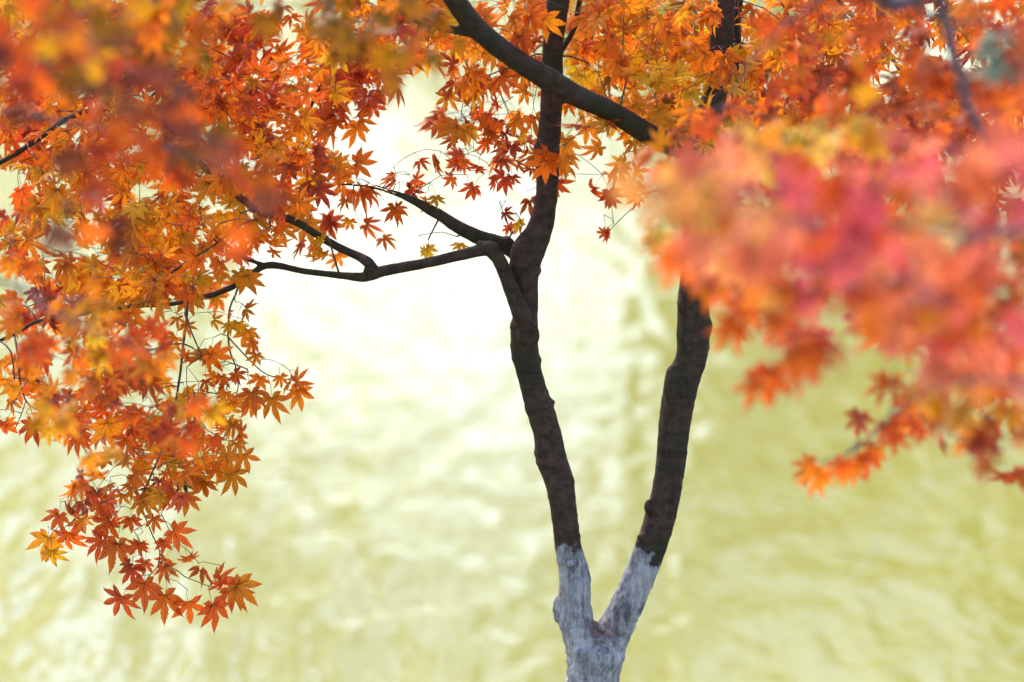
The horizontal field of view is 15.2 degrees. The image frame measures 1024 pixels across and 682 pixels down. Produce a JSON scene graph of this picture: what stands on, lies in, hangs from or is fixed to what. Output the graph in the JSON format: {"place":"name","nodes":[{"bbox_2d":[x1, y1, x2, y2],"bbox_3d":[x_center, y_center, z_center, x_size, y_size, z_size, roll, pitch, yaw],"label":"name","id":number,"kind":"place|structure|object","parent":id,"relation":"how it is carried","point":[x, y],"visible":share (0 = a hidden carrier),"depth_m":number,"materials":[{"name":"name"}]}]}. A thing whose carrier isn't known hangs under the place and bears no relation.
{"place":"outdoors","nodes":[
{"label":"outdoors","id":0,"kind":"place"},
{"bbox_2d":[0,0,1023,681],"bbox_3d":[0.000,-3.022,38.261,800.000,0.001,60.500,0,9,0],"label":"pond water","id":1,"kind":"structure","parent":0,"point":[384,514],"depth_m":15.28,"materials":[{"name":"yellow liquid"}]},
{"bbox_3d":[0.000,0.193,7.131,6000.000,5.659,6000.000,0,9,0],"label":"ground","id":2,"kind":"structure","parent":0,"visible":0},
{"bbox_2d":[0,0,453,476],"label":"maple tree","id":3,"kind":"object","parent":2,"relation":"on","point":[81,53],"visible":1,"depth_m":5.15,"materials":[{"name":"orange plant"}]},
{"bbox_2d":[0,0,1023,681],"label":"maple tree","id":4,"kind":"object","parent":2,"relation":"on","point":[638,52],"visible":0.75,"depth_m":7.08,"materials":[{"name":"orange plant"}]},
{"bbox_2d":[601,0,1023,499],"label":"maple tree","id":5,"kind":"object","parent":2,"relation":"on","point":[892,290],"visible":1,"depth_m":4.62,"materials":[{"name":"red plant"}]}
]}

